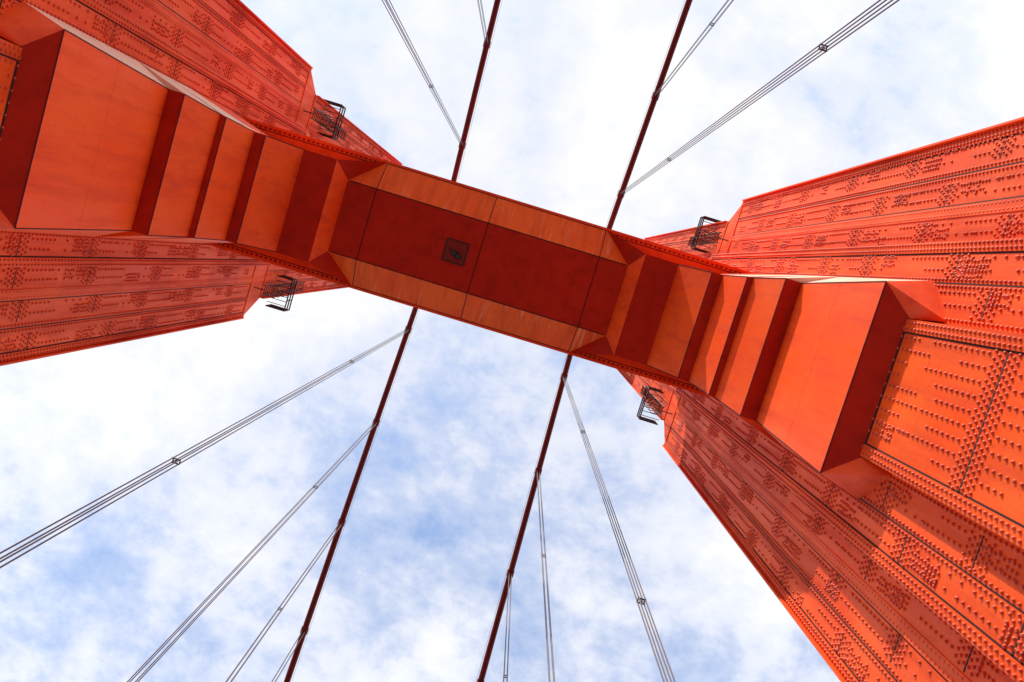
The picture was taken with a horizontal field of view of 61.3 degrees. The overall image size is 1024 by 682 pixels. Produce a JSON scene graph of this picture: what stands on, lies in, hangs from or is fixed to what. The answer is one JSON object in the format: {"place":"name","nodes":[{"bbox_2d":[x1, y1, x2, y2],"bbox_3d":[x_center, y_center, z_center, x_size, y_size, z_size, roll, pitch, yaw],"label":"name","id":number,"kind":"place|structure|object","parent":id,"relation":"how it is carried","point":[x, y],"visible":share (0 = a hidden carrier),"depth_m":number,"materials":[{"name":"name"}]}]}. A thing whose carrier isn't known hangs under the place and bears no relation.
{"place":"outdoors","nodes":[
{"label":"outdoors","id":0,"kind":"place"},
{"bbox_2d":[0,0,1023,681],"label":"sky","id":1,"kind":"structure","parent":0,"point":[415,580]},
{"bbox_3d":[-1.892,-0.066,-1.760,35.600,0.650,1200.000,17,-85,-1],"label":"pavement","id":2,"kind":"structure","parent":0,"visible":0},
{"bbox_2d":[0,0,1023,681],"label":"bridge tower","id":3,"kind":"structure","parent":2,"relation":"on","point":[824,376],"depth_m":27.14,"materials":[{"name":"red metal"}]},
{"bbox_2d":[284,0,501,681],"bbox_3d":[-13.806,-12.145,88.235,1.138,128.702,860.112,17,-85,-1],"label":"cable","id":4,"kind":"object","parent":3,"relation":"attached to","point":[343,516],"visible":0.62,"depth_m":137.30,"materials":[{"name":"paint"}]},
{"bbox_2d":[0,329,407,567],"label":"suspender cable","id":5,"kind":"object","parent":4,"relation":"hanging from","point":[175,461],"visible":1,"depth_m":45.20,"materials":[{"name":"metal"}]},
{"bbox_2d":[127,425,375,681],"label":"suspender cable","id":6,"kind":"object","parent":4,"relation":"hanging from","point":[215,596],"visible":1,"depth_m":70.53,"materials":[{"name":"metal"}]},
{"bbox_2d":[225,522,341,681],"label":"suspender cable","id":7,"kind":"object","parent":4,"relation":"hanging from","point":[279,609],"visible":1,"depth_m":100.84,"materials":[{"name":"metal"}]},
{"bbox_2d":[271,630,304,681],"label":"suspender cable","id":8,"kind":"object","parent":4,"relation":"hanging from","point":[287,656],"visible":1,"depth_m":121.17,"materials":[{"name":"metal"}]},
{"bbox_2d":[382,0,463,145],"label":"suspender cable","id":9,"kind":"object","parent":4,"relation":"hanging from","point":[429,85],"visible":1,"depth_m":83.32,"materials":[{"name":"metal"}]},
{"bbox_2d":[477,0,487,43],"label":"suspender cable","id":10,"kind":"object","parent":4,"relation":"hanging from","point":[483,20],"visible":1,"depth_m":122.34,"materials":[{"name":"metal"}]},
{"bbox_2d":[476,0,692,681],"bbox_3d":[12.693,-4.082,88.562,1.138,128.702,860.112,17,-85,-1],"label":"cable","id":11,"kind":"object","parent":3,"relation":"attached to","point":[654,98],"visible":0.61,"depth_m":137.58,"materials":[{"name":"paint"}]},
{"bbox_2d":[503,573,511,681],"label":"suspender cable","id":12,"kind":"object","parent":11,"relation":"hanging from","point":[504,675],"visible":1,"depth_m":113.55,"materials":[{"name":"metal"}]},
{"bbox_2d":[537,471,554,681],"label":"suspender cable","id":13,"kind":"object","parent":11,"relation":"hanging from","point":[542,555],"visible":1,"depth_m":89.08,"materials":[{"name":"metal"}]},
{"bbox_2d":[563,377,675,681],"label":"suspender cable","id":14,"kind":"object","parent":11,"relation":"hanging from","point":[644,600],"visible":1,"depth_m":54.12,"materials":[{"name":"metal"}]},
{"bbox_2d":[656,0,733,96],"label":"suspender cable","id":15,"kind":"object","parent":11,"relation":"hanging from","point":[714,23],"visible":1,"depth_m":102.15,"materials":[{"name":"metal"}]},
{"bbox_2d":[621,0,899,194],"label":"suspender cable","id":16,"kind":"object","parent":11,"relation":"hanging from","point":[825,46],"visible":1,"depth_m":51.60,"materials":[{"name":"metal"}]}
]}

